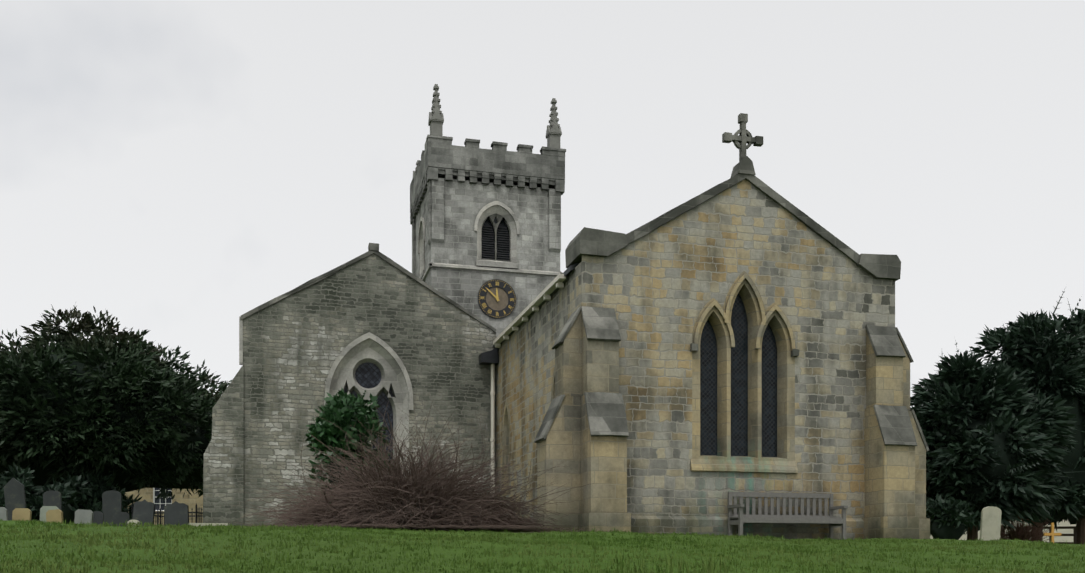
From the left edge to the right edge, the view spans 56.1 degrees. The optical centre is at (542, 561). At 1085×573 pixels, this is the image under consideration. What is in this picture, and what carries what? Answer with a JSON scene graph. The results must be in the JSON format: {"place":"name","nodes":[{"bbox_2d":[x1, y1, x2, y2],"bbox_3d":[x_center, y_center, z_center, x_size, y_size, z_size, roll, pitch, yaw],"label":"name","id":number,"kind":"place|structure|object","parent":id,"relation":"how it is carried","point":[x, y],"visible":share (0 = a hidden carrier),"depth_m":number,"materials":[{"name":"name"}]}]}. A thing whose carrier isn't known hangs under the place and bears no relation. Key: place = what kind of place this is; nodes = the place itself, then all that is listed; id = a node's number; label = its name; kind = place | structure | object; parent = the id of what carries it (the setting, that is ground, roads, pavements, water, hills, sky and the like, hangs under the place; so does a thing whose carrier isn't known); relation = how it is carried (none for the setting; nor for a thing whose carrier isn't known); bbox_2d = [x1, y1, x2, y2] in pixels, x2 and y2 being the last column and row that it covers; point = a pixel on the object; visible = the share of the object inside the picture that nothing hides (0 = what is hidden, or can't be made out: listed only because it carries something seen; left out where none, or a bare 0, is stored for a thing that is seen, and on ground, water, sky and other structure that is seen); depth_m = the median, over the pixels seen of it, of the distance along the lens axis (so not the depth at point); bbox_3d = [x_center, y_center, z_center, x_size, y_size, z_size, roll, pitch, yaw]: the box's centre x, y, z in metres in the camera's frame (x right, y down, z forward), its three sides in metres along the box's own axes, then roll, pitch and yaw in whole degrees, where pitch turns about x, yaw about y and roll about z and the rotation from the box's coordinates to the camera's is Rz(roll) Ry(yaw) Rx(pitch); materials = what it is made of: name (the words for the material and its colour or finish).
{"place":"outdoors","nodes":[
{"label":"outdoors","id":0,"kind":"place"},
{"bbox_2d":[0,521,1084,572],"bbox_3d":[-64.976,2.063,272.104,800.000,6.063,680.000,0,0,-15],"label":"grass hill","id":1,"kind":"structure","parent":0,"point":[320,559],"depth_m":12.35,"materials":[{"name":"green plant"}]},
{"bbox_2d":[0,507,7,520],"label":"gravestone","id":2,"kind":"object","parent":1,"relation":"on","point":[3,514],"visible":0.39,"depth_m":29.64,"materials":[{"name":"grey stone"}]},
{"bbox_2d":[4,478,25,520],"bbox_3d":[-18.378,-1.731,35.525,0.760,2.374,0.200,-3,4,-6],"label":"gravestone","id":3,"kind":"object","parent":1,"relation":"on","point":[14,492],"visible":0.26,"depth_m":35.44,"materials":[{"name":"stone"}]},
{"bbox_2d":[0,471,40,520],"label":"bush","id":4,"kind":"object","parent":1,"relation":"on","point":[2,502],"visible":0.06,"depth_m":39.31,"materials":[{"name":"green plant"}]},
{"bbox_2d":[12,508,31,520],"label":"gravestone","id":5,"kind":"object","parent":1,"relation":"on","point":[24,514],"visible":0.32,"depth_m":30.18,"materials":[{"name":"beige stone"}]},
{"bbox_2d":[0,463,89,523],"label":"bush","id":6,"kind":"object","parent":1,"relation":"on","point":[69,487],"depth_m":39.97,"materials":[{"name":"green plant"}]},
{"bbox_2d":[40,506,58,522],"bbox_3d":[-14.898,-1.068,30.704,0.642,1.197,0.200,0,-5,3],"label":"gravestone","id":7,"kind":"object","parent":1,"relation":"on","point":[44,510],"visible":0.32,"depth_m":30.70,"materials":[{"name":"grey stone"}]},
{"bbox_2d":[43,490,61,510],"bbox_3d":[-18.082,-1.577,37.573,0.733,2.082,0.200,-1,2,-2],"label":"gravestone","id":8,"kind":"object","parent":1,"relation":"on","point":[52,498],"visible":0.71,"depth_m":37.50,"materials":[{"name":"stone"}]},
{"bbox_2d":[46,509,62,523],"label":"gravestone","id":9,"kind":"object","parent":1,"relation":"on","point":[55,515],"visible":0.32,"depth_m":29.12,"materials":[{"name":"beige stone"}]},
{"bbox_2d":[74,509,92,524],"bbox_3d":[-13.395,-0.987,29.673,0.600,1.045,0.200,3,-1,1],"label":"gravestone","id":10,"kind":"object","parent":1,"relation":"on","point":[85,516],"visible":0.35,"depth_m":29.63,"materials":[{"name":"grey stone"}]},
{"bbox_2d":[93,511,103,523],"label":"gravestone","id":11,"kind":"object","parent":1,"relation":"on","point":[98,517],"visible":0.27,"depth_m":30.18,"materials":[{"name":"stone"}]},
{"bbox_2d":[73,469,141,522],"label":"bush","id":12,"kind":"object","parent":1,"relation":"on","point":[99,488],"depth_m":42.32,"materials":[{"name":"green plant"}]},
{"bbox_2d":[102,490,121,525],"bbox_3d":[-14.630,-1.423,34.621,0.712,1.982,0.200,-1,2,-5],"label":"gravestone","id":13,"kind":"object","parent":1,"relation":"on","point":[111,502],"visible":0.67,"depth_m":34.55,"materials":[{"name":"stone"}]},
{"bbox_2d":[0,302,231,501],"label":"yew tree","id":14,"kind":"object","parent":1,"relation":"on","point":[140,366],"depth_m":42.53,"materials":[{"name":"green plant"}]},
{"bbox_2d":[113,512,129,526],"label":"gravestone","id":15,"kind":"object","parent":1,"relation":"on","point":[120,517],"visible":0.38,"depth_m":29.61,"materials":[{"name":"stone"}]},
{"bbox_2d":[128,520,139,526],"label":"gravestone","id":16,"kind":"object","parent":1,"relation":"on","point":[135,521],"visible":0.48,"depth_m":26.70,"materials":[{"name":"beige stone"}]},
{"bbox_2d":[132,499,154,525],"bbox_3d":[-11.297,-1.077,28.754,0.668,1.352,0.200,4,-6,-1],"label":"gravestone","id":17,"kind":"object","parent":1,"relation":"on","point":[144,511],"visible":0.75,"depth_m":28.74,"materials":[{"name":"stone"}]},
{"bbox_2d":[132,504,160,524],"bbox_3d":[-11.812,-1.094,30.382,0.047,1.146,2.246,0,0,-1],"label":"grave railing","id":18,"kind":"object","parent":1,"relation":"on","point":[155,515],"visible":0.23,"depth_m":31.21,"materials":[{"name":"black metal"}]},
{"bbox_2d":[125,488,202,525],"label":"house walls","id":19,"kind":"structure","parent":1,"relation":"on","point":[146,494],"depth_m":59.58,"materials":[{"name":"beige stone"}]},
{"bbox_2d":[153,488,171,510],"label":"house window frames","id":20,"kind":"structure","parent":19,"relation":"attached to","point":[154,490],"depth_m":59.63,"materials":[{"name":"white wood"}]},
{"bbox_2d":[155,488,170,509],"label":"house window panes","id":21,"kind":"object","parent":19,"relation":"attached to","point":[158,500],"depth_m":59.66,"materials":[{"name":"glass"}]},
{"bbox_2d":[155,503,196,524],"bbox_3d":[-10.782,-1.066,28.995,2.159,1.189,0.048,0,0,16],"label":"grave railing","id":22,"kind":"object","parent":1,"relation":"on","point":[162,512],"visible":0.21,"depth_m":28.72,"materials":[{"name":"black metal"}]},
{"bbox_2d":[164,501,188,525],"bbox_3d":[-10.149,-1.038,28.249,0.741,1.271,0.200,-4,-4,-2],"label":"gravestone","id":23,"kind":"object","parent":1,"relation":"on","point":[175,512],"visible":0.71,"depth_m":28.22,"materials":[{"name":"stone"}]},
{"bbox_2d":[161,515,202,524],"bbox_3d":[-10.807,-1.088,31.195,2.159,1.158,0.048,0,0,16],"label":"grave railing","id":24,"kind":"object","parent":1,"relation":"on","point":[189,516],"visible":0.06,"depth_m":31.17,"materials":[{"name":"black metal"}]},
{"bbox_2d":[197,507,202,522],"bbox_3d":[-9.779,-1.079,29.805,0.047,1.148,2.246,0,0,-1],"label":"grave railing","id":25,"kind":"object","parent":1,"relation":"on","point":[199,513],"visible":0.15,"depth_m":28.99,"materials":[{"name":"black metal"}]},
{"bbox_2d":[189,523,229,525],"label":"stone curb","id":26,"kind":"structure","parent":1,"relation":"on","point":[198,524],"depth_m":26.47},
{"bbox_2d":[203,254,495,526],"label":"church wall","id":27,"kind":"structure","parent":1,"relation":"on","point":[268,403],"depth_m":27.32,"materials":[{"name":"stone"}]},
{"bbox_2d":[344,362,392,478],"bbox_3d":[-4.786,-3.788,27.949,1.379,3.360,0.001,0,0,-15],"label":"window glass","id":28,"kind":"object","parent":27,"relation":"attached to","point":[368,375],"visible":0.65,"depth_m":28.01,"materials":[{"name":"black glass"}]},
{"bbox_2d":[335,347,402,470],"bbox_3d":[-4.741,-3.868,27.775,1.850,3.960,0.001,0,0,-15],"label":"window tracery","id":29,"kind":"object","parent":27,"relation":"attached to","point":[346,373],"visible":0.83,"depth_m":27.86,"materials":[{"name":"grey stone"}]},
{"bbox_2d":[239,201,561,484],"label":"pale church dressings","id":30,"kind":"structure","parent":27,"relation":"attached to","point":[384,350],"depth_m":28.00,"materials":[{"name":"grey stone"}]},
{"bbox_2d":[304,388,396,502],"bbox_3d":[-4.345,-2.091,23.369,2.207,3.894,2.239,0,0,-15],"label":"holly bush","id":31,"kind":"object","parent":1,"relation":"on","point":[341,410],"depth_m":22.76,"materials":[{"name":"green plant"}]},
{"bbox_2d":[228,397,592,532],"bbox_3d":[-2.266,-1.605,18.504,6.851,2.489,4.960,0,0,-15],"label":"bush","id":32,"kind":"object","parent":1,"relation":"on","point":[372,488],"depth_m":17.82,"materials":[{"name":"brown plant"}]},
{"bbox_2d":[412,178,560,336],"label":"tower shaft","id":33,"kind":"object","parent":1,"relation":"on","point":[448,211],"visible":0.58,"depth_m":43.24,"materials":[{"name":"grey stone"}]},
{"bbox_2d":[428,84,443,135],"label":"pinnacle","id":34,"kind":"object","parent":33,"relation":"on","point":[436,120],"visible":0.98,"depth_m":42.70,"materials":[{"name":"stone"}]},
{"bbox_2d":[410,135,565,224],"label":"tower parapet corbels","id":35,"kind":"object","parent":33,"relation":"on","point":[498,164],"visible":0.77,"depth_m":43.23,"materials":[{"name":"grey stone"}]},
{"bbox_2d":[482,225,508,260],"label":"louvers","id":36,"kind":"object","parent":33,"relation":"attached to","point":[490,244],"visible":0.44,"depth_m":43.64,"materials":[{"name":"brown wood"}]},
{"bbox_2d":[481,214,510,261],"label":"window tracery","id":37,"kind":"object","parent":33,"relation":"attached to","point":[499,217],"visible":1,"depth_m":43.47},
{"bbox_2d":[478,279,515,318],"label":"clock numeral ring","id":38,"kind":"object","parent":33,"relation":"attached to","point":[506,289],"visible":0.92,"depth_m":43.25,"materials":[{"name":"black metal"}]},
{"bbox_2d":[479,280,514,317],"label":"clock numerals","id":39,"kind":"object","parent":38,"relation":"attached to","point":[496,296],"visible":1,"depth_m":43.21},
{"bbox_2d":[486,287,508,310],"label":"tower clock","id":40,"kind":"object","parent":33,"relation":"attached to","point":[493,303],"visible":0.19,"depth_m":43.29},
{"bbox_2d":[546,98,561,147],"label":"pinnacle","id":41,"kind":"object","parent":33,"relation":"on","point":[553,133],"visible":0.98,"depth_m":43.99,"materials":[{"name":"stone"}]},
{"bbox_2d":[0,519,1084,572],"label":"grass blades","id":42,"kind":"object","parent":1,"relation":"on","point":[160,529],"visible":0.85,"depth_m":10.84,"materials":[{"name":"green plant"}]},
{"bbox_2d":[496,179,894,539],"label":"chancel walls","id":43,"kind":"structure","parent":1,"relation":"on","point":[658,289],"depth_m":21.56,"materials":[{"name":"beige stone"}]},
{"bbox_2d":[479,348,498,364],"bbox_3d":[-1.493,-5.748,28.312,0.497,0.500,0.356,0,0,-15],"label":"rainwater hopper","id":44,"kind":"object","parent":43,"relation":"attached to","point":[489,357],"visible":0.93,"depth_m":28.16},
{"bbox_2d":[490,273,565,492],"bbox_3d":[-0.477,-3.258,24.967,0.170,5.620,7.250,0,0,-15],"label":"gutter and downpipe","id":45,"kind":"object","parent":43,"relation":"attached to","point":[544,294],"visible":0.75,"depth_m":25.82,"materials":[{"name":"grey metal"}]},
{"bbox_2d":[493,263,578,346],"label":"church roofs","id":46,"kind":"structure","parent":43,"relation":"on","point":[569,269],"depth_m":21.14,"materials":[{"name":"grey stone"}]},
{"bbox_2d":[240,174,928,451],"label":"coping stones","id":47,"kind":"object","parent":43,"relation":"on","point":[606,414],"visible":0.75,"depth_m":21.38,"materials":[{"name":"grey stone"}]},
{"bbox_2d":[722,113,762,177],"bbox_3d":[4.248,-8.810,21.582,0.890,1.325,0.410,0,0,-15],"label":"stone cross","id":48,"kind":"object","parent":47,"relation":"on","point":[744,165],"visible":0.98,"depth_m":21.51,"materials":[{"name":"grey stone"}]},
{"bbox_2d":[482,218,776,456],"bbox_3d":[-0.228,-8.369,33.937,4.190,12.742,25.840,0,0,-15],"label":"window glass","id":49,"kind":"object","parent":43,"relation":"attached to","point":[708,394],"visible":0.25,"depth_m":21.74,"materials":[{"name":"grey glass"}]},
{"bbox_2d":[502,271,929,538],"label":"stone trim","id":50,"kind":"structure","parent":43,"relation":"attached to","point":[895,491],"depth_m":21.42,"materials":[{"name":"beige stone"}]},
{"bbox_2d":[727,492,847,539],"bbox_3d":[5.107,-0.898,21.202,2.440,1.100,0.620,0,0,-15],"label":"teak bench","id":51,"kind":"object","parent":1,"relation":"on","point":[739,519],"visible":0.96,"depth_m":21.33,"materials":[{"name":"grey wood"}]},
{"bbox_2d":[926,492,980,539],"bbox_3d":[12.320,-1.116,30.983,1.816,1.953,2.035,0,0,-15],"label":"bush","id":52,"kind":"object","parent":1,"relation":"on","point":[951,511],"depth_m":30.59,"materials":[{"name":"green plant"}]},
{"bbox_2d":[980,506,1001,540],"bbox_3d":[12.730,-0.875,28.921,0.632,1.374,0.200,2,4,-1],"label":"gravestone","id":53,"kind":"object","parent":1,"relation":"on","point":[990,526],"visible":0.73,"depth_m":28.86,"materials":[{"name":"grey stone"}]},
{"bbox_2d":[910,341,1084,540],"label":"yew tree","id":54,"kind":"object","parent":1,"relation":"on","point":[1040,428],"depth_m":31.36,"materials":[{"name":"green plant"}]},
{"bbox_2d":[930,520,1075,541],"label":"house walls","id":55,"kind":"structure","parent":1,"relation":"on","point":[1056,538],"depth_m":52.12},
{"bbox_2d":[964,292,1084,541],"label":"yew tree","id":56,"kind":"object","parent":1,"relation":"on","point":[1070,379],"depth_m":33.63,"materials":[{"name":"green plant"}]},
{"bbox_2d":[1000,512,1054,541],"bbox_3d":[15.413,-0.998,33.012,2.472,1.454,2.318,0,0,26],"label":"bare shrub","id":57,"kind":"object","parent":1,"relation":"on","point":[1020,532],"visible":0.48,"depth_m":32.73,"materials":[{"name":"brown plant"}]},
{"bbox_2d":[1001,525,1075,543],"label":"fence","id":58,"kind":"object","parent":1,"relation":"on","point":[1069,527],"visible":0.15,"depth_m":42.05,"materials":[{"name":"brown wood"}]},
{"bbox_2d":[1017,298,1084,525],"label":"yew tree","id":59,"kind":"object","parent":1,"relation":"on","point":[1075,320],"depth_m":38.28,"materials":[{"name":"green plant"}]},
{"bbox_2d":[1044,523,1060,542],"bbox_3d":[15.036,-0.641,29.989,0.520,1.000,0.054,0,0,-5],"label":"cross","id":60,"kind":"object","parent":1,"relation":"on","point":[1052,534],"visible":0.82,"depth_m":29.97,"materials":[{"name":"orange wood"}]},
{"bbox_2d":[1039,331,1084,544],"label":"yew tree","id":61,"kind":"object","parent":1,"relation":"on","point":[1082,403],"depth_m":35.24,"materials":[{"name":"green plant"}]},
{"bbox_2d":[0,0,1084,407],"label":"sky","id":62,"kind":"structure","parent":0,"point":[174,169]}
]}

